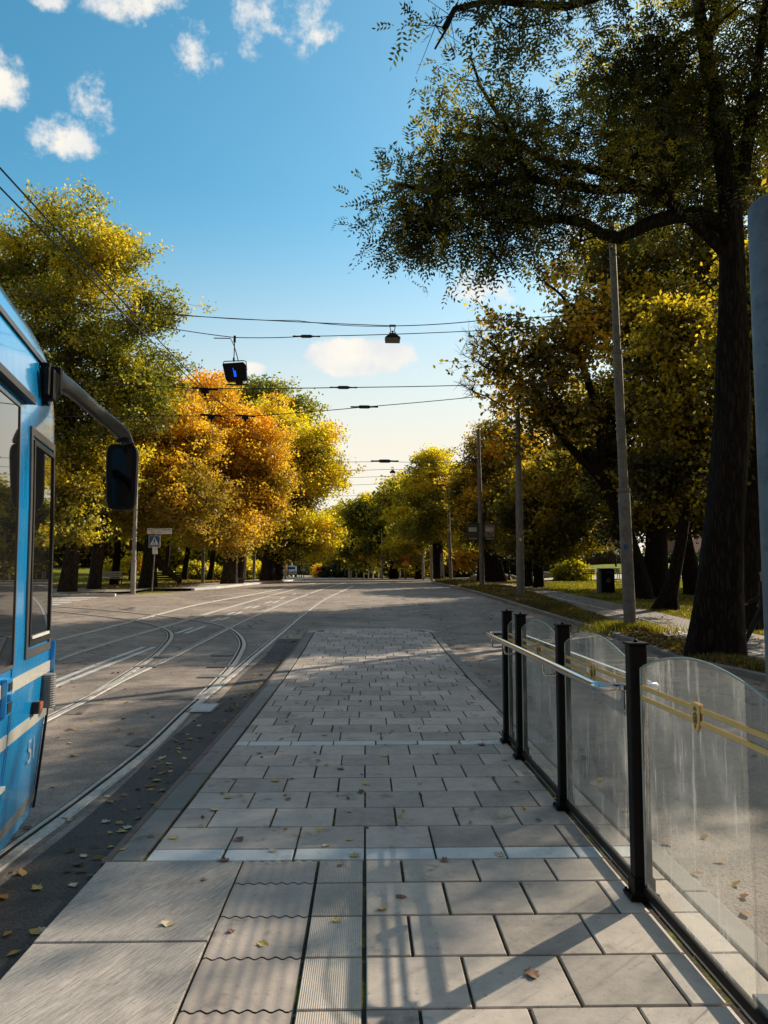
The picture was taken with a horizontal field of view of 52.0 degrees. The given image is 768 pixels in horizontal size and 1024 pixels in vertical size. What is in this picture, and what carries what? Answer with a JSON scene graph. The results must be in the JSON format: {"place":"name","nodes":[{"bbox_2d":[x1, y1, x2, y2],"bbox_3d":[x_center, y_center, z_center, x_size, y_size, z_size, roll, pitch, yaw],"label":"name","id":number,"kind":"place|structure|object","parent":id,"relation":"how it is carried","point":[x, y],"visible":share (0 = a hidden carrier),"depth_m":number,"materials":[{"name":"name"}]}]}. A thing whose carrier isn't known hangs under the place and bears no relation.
{"place":"outdoors","nodes":[
{"label":"outdoors","id":0,"kind":"place"},
{"bbox_2d":[52,588,150,593],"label":"side street pavement","id":1,"kind":"structure","parent":0,"point":[80,590],"depth_m":38.53,"materials":[{"name":"grey concrete"}]},
{"bbox_2d":[156,575,299,587],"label":"pavement","id":2,"kind":"structure","parent":0,"point":[218,584],"depth_m":47.64,"materials":[{"name":"grey concrete"}]},
{"bbox_2d":[201,540,204,583],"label":"catenary pole","id":3,"kind":"object","parent":2,"relation":"on","point":[203,567],"visible":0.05,"depth_m":49.56,"materials":[{"name":"grey metal"}]},
{"bbox_2d":[0,596,767,942],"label":"road","id":4,"kind":"structure","parent":0,"point":[720,780],"depth_m":10.00,"materials":[{"name":"grey asphalt"}]},
{"bbox_2d":[55,704,91,714],"bbox_3d":[-3.967,2.484,9.893,0.450,0.009,0.753,1,-5,-11],"label":"road patch","id":5,"kind":"object","parent":4,"relation":"on","point":[82,709],"visible":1,"depth_m":9.90,"materials":[{"name":"grey asphalt"}]},
{"bbox_2d":[56,647,144,681],"bbox_3d":[-5.184,2.746,14.172,0.159,0.134,5.638,0,-5,0],"label":"lane marking","id":6,"kind":"object","parent":4,"relation":"on","point":[81,670],"visible":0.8,"depth_m":14.20,"materials":[{"name":"paint"}]},
{"bbox_2d":[56,647,154,686],"bbox_3d":[-4.948,2.728,13.897,0.163,0.142,6.193,0,-5,-1],"label":"lane marking","id":7,"kind":"object","parent":4,"relation":"on","point":[87,673],"visible":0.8,"depth_m":13.75,"materials":[{"name":"paint"}]},
{"bbox_2d":[52,611,174,697],"bbox_3d":[-7.125,3.035,20.036,3.286,0.536,19.318,2,-5,-27],"label":"tram rail","id":8,"kind":"object","parent":4,"relation":"on","point":[167,642],"visible":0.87,"depth_m":16.11,"materials":[{"name":"metal"}]},
{"bbox_2d":[93,686,205,699],"bbox_3d":[-3.285,2.573,11.190,1.347,0.017,1.178,0,-5,-1],"label":"road patch","id":9,"kind":"object","parent":4,"relation":"on","point":[167,693],"visible":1,"depth_m":11.06,"materials":[{"name":"grey asphalt"}]},
{"bbox_2d":[0,639,299,979],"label":"road gutter","id":10,"kind":"object","parent":4,"relation":"on","point":[24,908],"visible":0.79,"depth_m":5.25,"materials":[{"name":"asphalt"}]},
{"bbox_2d":[52,606,247,699],"bbox_3d":[-6.508,3.101,21.268,4.138,0.611,22.524,3,-5,-30],"label":"tram rail","id":11,"kind":"object","parent":4,"relation":"on","point":[239,653],"visible":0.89,"depth_m":16.30,"materials":[{"name":"metal"}]},
{"bbox_2d":[0,586,354,877],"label":"tram rail","id":12,"kind":"object","parent":4,"relation":"on","point":[17,850],"visible":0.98,"depth_m":6.56,"materials":[{"name":"metal"}]},
{"bbox_2d":[54,583,313,639],"bbox_3d":[-6.303,3.972,36.656,0.662,1.008,37.045,0,-5,5],"label":"tram rail","id":13,"kind":"object","parent":4,"relation":"on","point":[83,633],"visible":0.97,"depth_m":24.25,"materials":[{"name":"metal"}]},
{"bbox_2d":[55,583,324,660],"bbox_3d":[-5.239,3.840,34.273,0.416,1.093,39.143,0,-5,3],"label":"tram rail","id":14,"kind":"object","parent":4,"relation":"on","point":[64,657],"visible":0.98,"depth_m":20.11,"materials":[{"name":"metal"}]},
{"bbox_2d":[43,583,343,723],"bbox_3d":[-3.620,2.974,23.173,1.247,1.254,66.846,0,-5,1],"label":"tram rail","id":15,"kind":"object","parent":4,"relation":"on","point":[54,715],"visible":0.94,"depth_m":13.65,"materials":[{"name":"metal"}]},
{"bbox_2d":[0,286,138,851],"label":"tram","id":16,"kind":"object","parent":15,"relation":"on","point":[33,383],"visible":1,"depth_m":4.55,"materials":[{"name":"metal"}]},
{"bbox_2d":[186,703,221,712],"bbox_3d":[-2.286,2.494,10.005,0.330,0.021,0.690,0,-5,-1],"label":"drain cover","id":17,"kind":"object","parent":4,"relation":"on","point":[206,708],"visible":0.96,"depth_m":9.91,"materials":[{"name":"grey metal"}]},
{"bbox_2d":[0,582,767,955],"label":"road leaf litter","id":18,"kind":"object","parent":4,"relation":"on","point":[36,930],"visible":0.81,"depth_m":7.35,"materials":[{"name":"plant"}]},
{"bbox_2d":[0,0,767,563],"label":"sky","id":19,"kind":"structure","parent":0,"point":[224,132],"materials":[{"name":"blue"}]},
{"bbox_2d":[52,563,763,634],"bbox_3d":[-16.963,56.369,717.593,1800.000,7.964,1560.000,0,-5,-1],"label":"ground","id":20,"kind":"structure","parent":0,"point":[83,574],"depth_m":59.31,"materials":[{"name":"green plant"}]},
{"bbox_2d":[53,519,91,568],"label":"tree","id":21,"kind":"object","parent":20,"relation":"on","point":[55,553],"depth_m":78.34,"materials":[{"name":"green plant"}]},
{"bbox_2d":[53,518,143,567],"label":"tree","id":22,"kind":"object","parent":20,"relation":"on","point":[109,550],"visible":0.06,"depth_m":81.14,"materials":[{"name":"green plant"}]},
{"bbox_2d":[53,425,162,588],"bbox_3d":[-15.189,-0.169,38.766,9.958,8.721,8.482,-3,-5,29],"label":"tree","id":23,"kind":"object","parent":20,"relation":"on","point":[87,484],"visible":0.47,"depth_m":36.48,"materials":[{"name":"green plant"}]},
{"bbox_2d":[0,175,217,593],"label":"tree","id":24,"kind":"object","parent":20,"relation":"on","point":[109,251],"visible":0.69,"depth_m":37.16,"materials":[{"name":"green plant"}]},
{"bbox_2d":[65,509,159,584],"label":"tree","id":25,"kind":"object","parent":20,"relation":"on","point":[116,558],"visible":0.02,"depth_m":51.39,"materials":[{"name":"green plant"}]},
{"bbox_2d":[102,571,123,584],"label":"park bench","id":26,"kind":"object","parent":20,"relation":"on","point":[118,573],"visible":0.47,"depth_m":49.16,"materials":[{"name":"black paint"}]},
{"bbox_2d":[103,550,157,575],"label":"bush","id":27,"kind":"object","parent":20,"relation":"on","point":[124,565],"visible":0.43,"depth_m":70.44,"materials":[{"name":"green plant"}]},
{"bbox_2d":[52,569,219,593],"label":"park leaf litter","id":28,"kind":"object","parent":20,"relation":"on","point":[174,583],"visible":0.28,"depth_m":52.75,"materials":[{"name":"brown plant"}]},
{"bbox_2d":[77,379,252,589],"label":"tree","id":29,"kind":"object","parent":28,"relation":"on","point":[178,463],"visible":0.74,"depth_m":42.23,"materials":[{"name":"orange plant"}]},
{"bbox_2d":[87,522,190,578],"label":"tree","id":30,"kind":"object","parent":20,"relation":"on","point":[138,540],"depth_m":61.41,"materials":[{"name":"green plant"}]},
{"bbox_2d":[120,538,208,570],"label":"tree","id":31,"kind":"object","parent":20,"relation":"on","point":[177,553],"visible":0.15,"depth_m":86.00,"materials":[{"name":"green plant"}]},
{"bbox_2d":[141,533,223,579],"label":"tree","id":32,"kind":"object","parent":20,"relation":"on","point":[184,576],"visible":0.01,"depth_m":65.31,"materials":[{"name":"brown plant"}]},
{"bbox_2d":[168,559,222,579],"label":"bush","id":33,"kind":"object","parent":20,"relation":"on","point":[194,569],"visible":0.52,"depth_m":68.33,"materials":[{"name":"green plant"}]},
{"bbox_2d":[100,633,305,867],"bbox_3d":[-1.709,2.507,11.547,0.044,0.422,14.492,0,-5,-1],"label":"kerb foot","id":34,"kind":"object","parent":20,"relation":"on","point":[132,832],"visible":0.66,"depth_m":6.01},
{"bbox_2d":[160,501,261,580],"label":"tree","id":35,"kind":"object","parent":20,"relation":"on","point":[210,576],"visible":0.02,"depth_m":65.32,"materials":[{"name":"yellow plant"}]},
{"bbox_2d":[111,632,312,861],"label":"platform kerb","id":36,"kind":"structure","parent":20,"relation":"on","point":[139,845],"depth_m":6.04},
{"bbox_2d":[173,543,252,568],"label":"tree","id":37,"kind":"object","parent":20,"relation":"on","point":[219,559],"visible":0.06,"depth_m":89.18,"materials":[{"name":"green plant"}]},
{"bbox_2d":[163,368,326,583],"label":"tree","id":38,"kind":"object","parent":20,"relation":"on","point":[258,464],"visible":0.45,"depth_m":48.79,"materials":[{"name":"orange plant"}]},
{"bbox_2d":[191,575,303,590],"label":"pavement kerb","id":39,"kind":"structure","parent":20,"relation":"on","point":[216,587],"depth_m":48.35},
{"bbox_2d":[245,558,261,579],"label":"bush","id":40,"kind":"object","parent":20,"relation":"on","point":[249,569],"visible":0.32,"depth_m":68.50,"materials":[{"name":"yellow plant"}]},
{"bbox_2d":[223,372,328,566],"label":"tree","id":41,"kind":"object","parent":20,"relation":"on","point":[262,383],"visible":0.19,"depth_m":75.30,"materials":[{"name":"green plant"}]},
{"bbox_2d":[116,575,480,595],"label":"road beyond crossing","id":42,"kind":"object","parent":20,"relation":"on","point":[373,586],"visible":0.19,"depth_m":42.53,"materials":[{"name":"grey asphalt"}]},
{"bbox_2d":[130,467,138,593],"bbox_3d":[-11.819,0.752,37.294,0.265,6.228,0.265,0,-5,-1],"label":"catenary pole","id":43,"kind":"object","parent":42,"relation":"on","point":[133,566],"visible":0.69,"depth_m":37.13,"materials":[{"name":"grey metal"}]},
{"bbox_2d":[147,528,171,590],"bbox_3d":[-10.841,2.303,38.007,1.175,3.016,0.438,0,-5,-1],"label":"crossing sign","id":44,"kind":"object","parent":42,"relation":"on","point":[154,542],"visible":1,"depth_m":38.17,"materials":[{"name":"grey metal"}]},
{"bbox_2d":[240,387,365,580],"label":"tree","id":45,"kind":"object","parent":20,"relation":"on","point":[309,537],"visible":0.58,"depth_m":58.79,"materials":[{"name":"yellow plant"}]},
{"bbox_2d":[316,499,354,568],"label":"tree","id":46,"kind":"object","parent":20,"relation":"on","point":[338,561],"visible":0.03,"depth_m":94.50,"materials":[{"name":"green plant"}]},
{"bbox_2d":[315,561,389,577],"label":"hedge","id":47,"kind":"object","parent":20,"relation":"on","point":[333,571],"visible":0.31,"depth_m":89.64,"materials":[{"name":"green plant"}]},
{"bbox_2d":[329,491,387,577],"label":"tree","id":48,"kind":"object","parent":20,"relation":"on","point":[350,512],"visible":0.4,"depth_m":82.57,"materials":[{"name":"green plant"}]},
{"bbox_2d":[307,628,434,632],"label":"platform end kerb","id":49,"kind":"structure","parent":20,"relation":"on","point":[430,631],"depth_m":19.63,"materials":[{"name":"grey stone"}]},
{"bbox_2d":[346,468,408,578],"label":"tree","id":50,"kind":"object","parent":20,"relation":"on","point":[384,501],"visible":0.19,"depth_m":79.35,"materials":[{"name":"green plant"}]},
{"bbox_2d":[383,563,429,577],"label":"bush","id":51,"kind":"object","parent":20,"relation":"on","point":[409,574],"visible":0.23,"depth_m":88.30,"materials":[{"name":"green plant"}]},
{"bbox_2d":[367,473,456,578],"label":"tree","id":52,"kind":"object","parent":20,"relation":"on","point":[394,550],"visible":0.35,"depth_m":75.00,"materials":[{"name":"green plant"}]},
{"bbox_2d":[142,630,767,1023],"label":"paving bed","id":53,"kind":"object","parent":20,"relation":"on","point":[724,994],"visible":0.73,"depth_m":3.74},
{"bbox_2d":[0,861,241,1023],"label":"brushed edge slabs","id":54,"kind":"structure","parent":53,"relation":"on","point":[107,947],"depth_m":3.32,"materials":[{"name":"grey concrete"}]},
{"bbox_2d":[175,860,316,1023],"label":"tactile slabs","id":55,"kind":"structure","parent":53,"relation":"on","point":[221,985],"depth_m":3.31,"materials":[{"name":"grey concrete"}]},
{"bbox_2d":[294,860,362,1023],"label":"ribbed guide slabs","id":56,"kind":"structure","parent":53,"relation":"on","point":[330,991],"depth_m":3.31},
{"bbox_2d":[146,740,629,862],"bbox_3d":[0.034,2.071,5.964,2.784,0.021,3.170,0,-5,-1],"label":"pale paving course","id":57,"kind":"object","parent":53,"relation":"on","point":[342,854],"visible":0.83,"depth_m":4.48,"materials":[{"name":"grey stone"}]},
{"bbox_2d":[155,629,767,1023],"bbox_3d":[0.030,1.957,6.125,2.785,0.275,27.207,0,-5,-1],"label":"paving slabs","id":58,"kind":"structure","parent":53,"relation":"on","point":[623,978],"depth_m":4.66,"materials":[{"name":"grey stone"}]},
{"bbox_2d":[199,631,598,831],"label":"platform leaf litter","id":59,"kind":"object","parent":58,"relation":"on","point":[320,829],"visible":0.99,"depth_m":7.33,"materials":[{"name":"plant"}]},
{"bbox_2d":[499,609,767,1023],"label":"glass barrier","id":60,"kind":"object","parent":58,"relation":"on","point":[638,872],"visible":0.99,"depth_m":3.90,"materials":[{"name":"clear glass"}]},
{"bbox_2d":[485,631,658,709],"bbox_3d":[1.220,1.100,5.905,0.358,0.138,3.879,0,-5,-1],"label":"handrail","id":61,"kind":"object","parent":60,"relation":"attached to","point":[584,679],"visible":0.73,"depth_m":4.96,"materials":[{"name":"silver metal"}]},
{"bbox_2d":[747,194,767,1014],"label":"signpost","id":62,"kind":"object","parent":58,"relation":"on","point":[757,217],"visible":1,"depth_m":2.96,"materials":[{"name":"metal"}]},
{"bbox_2d":[443,545,478,576],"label":"tree","id":63,"kind":"object","parent":20,"relation":"on","point":[462,561],"visible":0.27,"depth_m":82.60,"materials":[{"name":"orange plant"}]},
{"bbox_2d":[452,567,476,577],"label":"hedge","id":64,"kind":"object","parent":20,"relation":"on","point":[464,574],"visible":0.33,"depth_m":89.61,"materials":[{"name":"green plant"}]},
{"bbox_2d":[429,410,549,581],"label":"tree","id":65,"kind":"object","parent":20,"relation":"on","point":[465,494],"visible":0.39,"depth_m":57.93,"materials":[{"name":"green plant"}]},
{"bbox_2d":[469,555,559,575],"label":"hedge","id":66,"kind":"object","parent":20,"relation":"on","point":[512,564],"visible":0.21,"depth_m":78.59,"materials":[{"name":"green plant"}]},
{"bbox_2d":[477,447,589,586],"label":"tree","id":67,"kind":"object","parent":20,"relation":"on","point":[505,523],"visible":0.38,"depth_m":46.04,"materials":[{"name":"green plant"}]},
{"bbox_2d":[433,247,654,599],"bbox_3d":[7.174,-3.785,34.418,8.048,15.837,6.890,-4,-6,38],"label":"tree","id":68,"kind":"object","parent":20,"relation":"on","point":[539,356],"visible":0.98,"depth_m":34.24,"materials":[{"name":"green plant"}]},
{"bbox_2d":[507,444,613,587],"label":"tree","id":69,"kind":"object","parent":20,"relation":"on","point":[555,517],"visible":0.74,"depth_m":44.20,"materials":[{"name":"green plant"}]},
{"bbox_2d":[547,558,594,580],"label":"bush","id":70,"kind":"object","parent":20,"relation":"on","point":[557,574],"visible":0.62,"depth_m":61.47,"materials":[{"name":"green plant"}]},
{"bbox_2d":[525,375,616,560],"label":"tree","id":71,"kind":"object","parent":20,"relation":"on","point":[571,439],"visible":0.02,"depth_m":66.29,"materials":[{"name":"green plant"}]},
{"bbox_2d":[432,579,765,681],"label":"road kerb","id":72,"kind":"structure","parent":20,"relation":"on","point":[745,673],"depth_m":16.05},
{"bbox_2d":[431,632,767,978],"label":"lane side kerb","id":73,"kind":"structure","parent":20,"relation":"on","point":[742,937],"depth_m":4.18,"materials":[{"name":"grey concrete"}]},
{"bbox_2d":[434,577,765,672],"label":"grass verge","id":74,"kind":"object","parent":20,"relation":"on","point":[659,637],"depth_m":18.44,"materials":[{"name":"plant"}]},
{"bbox_2d":[383,442,478,578],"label":"tree","id":75,"kind":"object","parent":74,"relation":"on","point":[429,525],"visible":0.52,"depth_m":66.79,"materials":[{"name":"green plant"}]},
{"bbox_2d":[446,478,452,578],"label":"catenary pole","id":76,"kind":"object","parent":74,"relation":"on","point":[449,552],"visible":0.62,"depth_m":62.03,"materials":[{"name":"grey metal"}]},
{"bbox_2d":[476,427,484,584],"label":"catenary pole","id":77,"kind":"object","parent":74,"relation":"on","point":[481,548],"visible":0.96,"depth_m":46.18,"materials":[{"name":"grey metal"}]},
{"bbox_2d":[467,523,478,539],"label":"banner poster","id":78,"kind":"object","parent":77,"relation":"attached to","point":[472,531],"visible":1,"depth_m":45.96,"materials":[{"name":"white paint"}]},
{"bbox_2d":[484,523,495,539],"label":"banner poster","id":79,"kind":"object","parent":77,"relation":"attached to","point":[489,531],"visible":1,"depth_m":45.99,"materials":[{"name":"white paint"}]},
{"bbox_2d":[515,408,524,595],"bbox_3d":[5.896,-0.411,34.296,0.366,8.271,0.371,0,-5,-1],"label":"catenary pole","id":80,"kind":"object","parent":74,"relation":"on","point":[520,580],"visible":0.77,"depth_m":34.12,"materials":[{"name":"grey metal"}]},
{"bbox_2d":[332,0,767,656],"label":"ash tree","id":81,"kind":"object","parent":74,"relation":"on","point":[502,156],"visible":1,"depth_m":14.86,"materials":[{"name":"green plant"}]},
{"bbox_2d":[528,617,687,636],"bbox_3d":[5.956,2.878,19.771,4.171,0.375,3.218,0,-5,-1],"label":"grass tuft","id":82,"kind":"object","parent":74,"relation":"on","point":[600,627],"visible":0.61,"depth_m":19.71,"materials":[{"name":"green plant"}]},
{"bbox_2d":[608,219,635,624],"bbox_3d":[6.165,-2.378,20.412,0.486,10.905,0.329,0,-5,-1],"label":"catenary pole","id":83,"kind":"object","parent":74,"relation":"on","point":[627,563],"visible":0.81,"depth_m":20.22,"materials":[{"name":"grey metal"}]},
{"bbox_2d":[6,293,611,325],"bbox_3d":[-4.240,-5.519,19.992,20.556,1.618,0.380,0,-5,-3],"label":"span wire","id":84,"kind":"object","parent":83,"relation":"attached to","point":[316,322],"visible":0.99,"depth_m":19.92,"materials":[{"name":"black metal"}]},
{"bbox_2d":[3,289,390,326],"bbox_3d":[-7.149,-5.532,19.803,14.665,1.673,0.016,0,-5,-1],"label":"feeder cable","id":85,"kind":"object","parent":84,"relation":"attached to","point":[204,316],"visible":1,"depth_m":19.81,"materials":[{"name":"metal"}]},
{"bbox_2d":[385,325,400,342],"bbox_3d":[0.217,-4.529,19.945,0.393,0.432,0.313,0,-5,-1],"label":"hanging lamp","id":86,"kind":"object","parent":84,"relation":"hanging from","point":[392,338],"visible":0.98,"depth_m":19.83,"materials":[{"name":"black plastic"}]},
{"bbox_2d":[15,307,610,337],"bbox_3d":[-3.860,-4.861,19.255,19.924,1.405,0.860,0,-5,-5],"label":"span wire","id":87,"kind":"object","parent":83,"relation":"attached to","point":[330,335],"visible":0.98,"depth_m":18.96,"materials":[{"name":"black metal"}]},
{"bbox_2d":[214,335,247,385],"bbox_3d":[-3.675,-3.630,18.932,0.834,1.209,0.210,0,-5,-1],"label":"tram signal","id":88,"kind":"object","parent":87,"relation":"hanging from","point":[236,372],"visible":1,"depth_m":18.86,"materials":[{"name":"black plastic"}]},
{"bbox_2d":[54,377,613,416],"bbox_3d":[-2.792,-3.140,19.882,19.500,1.888,1.701,1,-5,-10],"label":"span wire","id":89,"kind":"object","parent":83,"relation":"attached to","point":[339,409],"visible":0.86,"depth_m":19.49,"materials":[{"name":"black metal"}]},
{"bbox_2d":[75,379,614,388],"bbox_3d":[-2.621,-3.065,17.323,18.291,1.298,1.818,1,-5,-14],"label":"span wire","id":90,"kind":"object","parent":83,"relation":"attached to","point":[337,387],"visible":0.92,"depth_m":17.12,"materials":[{"name":"black metal"}]},
{"bbox_2d":[192,387,217,396],"bbox_3d":[-3.655,-2.457,16.072,0.527,0.202,0.100,0,-5,-1],"label":"wire hanger","id":91,"kind":"object","parent":90,"relation":"hanging from","point":[205,391],"visible":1,"depth_m":16.05,"materials":[{"name":"black plastic"}]},
{"bbox_2d":[0,187,212,511],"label":"contact wire","id":92,"kind":"object","parent":91,"relation":"hanging from","point":[26,214],"visible":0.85,"depth_m":10.54,"materials":[{"name":"black metal"}]},
{"bbox_2d":[0,167,311,504],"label":"contact wire","id":93,"kind":"object","parent":91,"relation":"hanging from","point":[31,202],"visible":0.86,"depth_m":9.91,"materials":[{"name":"black metal"}]},
{"bbox_2d":[583,548,620,564],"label":"hedge","id":94,"kind":"object","parent":20,"relation":"on","point":[609,553],"visible":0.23,"depth_m":95.49,"materials":[{"name":"green plant"}]},
{"bbox_2d":[583,555,620,564],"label":"garden fence","id":95,"kind":"object","parent":20,"relation":"on","point":[604,561],"visible":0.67,"depth_m":94.48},
{"bbox_2d":[591,568,620,593],"bbox_3d":[10.728,3.341,38.118,1.126,1.220,1.000,0,-5,-1],"label":"litter bin","id":96,"kind":"object","parent":20,"relation":"on","point":[605,580],"visible":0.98,"depth_m":37.83,"materials":[{"name":"black metal"}]},
{"bbox_2d":[550,220,714,597],"bbox_3d":[12.189,-4.727,36.564,8.289,17.834,8.180,-4,-6,43],"label":"tree","id":97,"kind":"object","parent":20,"relation":"on","point":[656,546],"visible":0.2,"depth_m":35.58,"materials":[{"name":"green plant"}]},
{"bbox_2d":[501,579,763,635],"bbox_3d":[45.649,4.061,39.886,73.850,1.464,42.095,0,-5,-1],"label":"lawn grass","id":98,"kind":"structure","parent":20,"relation":"on","point":[569,588],"depth_m":37.13,"materials":[{"name":"green plant"}]},
{"bbox_2d":[533,90,767,371],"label":"tree","id":99,"kind":"object","parent":20,"relation":"on","point":[697,256],"visible":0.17,"depth_m":38.52,"materials":[{"name":"green plant"}]},
{"bbox_2d":[612,282,717,610],"bbox_3d":[11.253,-2.082,28.790,5.994,12.009,5.923,0,-5,-1],"label":"tree","id":100,"kind":"object","parent":20,"relation":"on","point":[664,472],"visible":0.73,"depth_m":27.92,"materials":[{"name":"green plant"}]},
{"bbox_2d":[667,534,701,556],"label":"house","id":101,"kind":"structure","parent":20,"relation":"on","point":[697,547],"depth_m":119.53,"materials":[{"name":"tile"}]},
{"bbox_2d":[636,434,752,595],"bbox_3d":[15.696,-1.564,38.227,8.767,11.752,7.648,0,-5,-1],"label":"tree","id":102,"kind":"object","parent":20,"relation":"on","point":[690,569],"visible":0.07,"depth_m":36.99,"materials":[{"name":"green plant"}]},
{"bbox_2d":[680,236,763,631],"bbox_3d":[11.552,-2.674,22.757,6.020,12.406,5.598,0,-5,-1],"label":"tree","id":103,"kind":"object","parent":20,"relation":"on","point":[752,557],"visible":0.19,"depth_m":21.48,"materials":[{"name":"green plant"}]},
{"bbox_2d":[715,161,767,314],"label":"tree","id":104,"kind":"object","parent":20,"relation":"on","point":[763,192],"visible":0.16,"depth_m":22.27,"materials":[{"name":"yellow plant"}]},
{"bbox_2d":[460,577,764,660],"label":"cycle path","id":105,"kind":"structure","parent":0,"point":[754,644],"depth_m":25.48,"materials":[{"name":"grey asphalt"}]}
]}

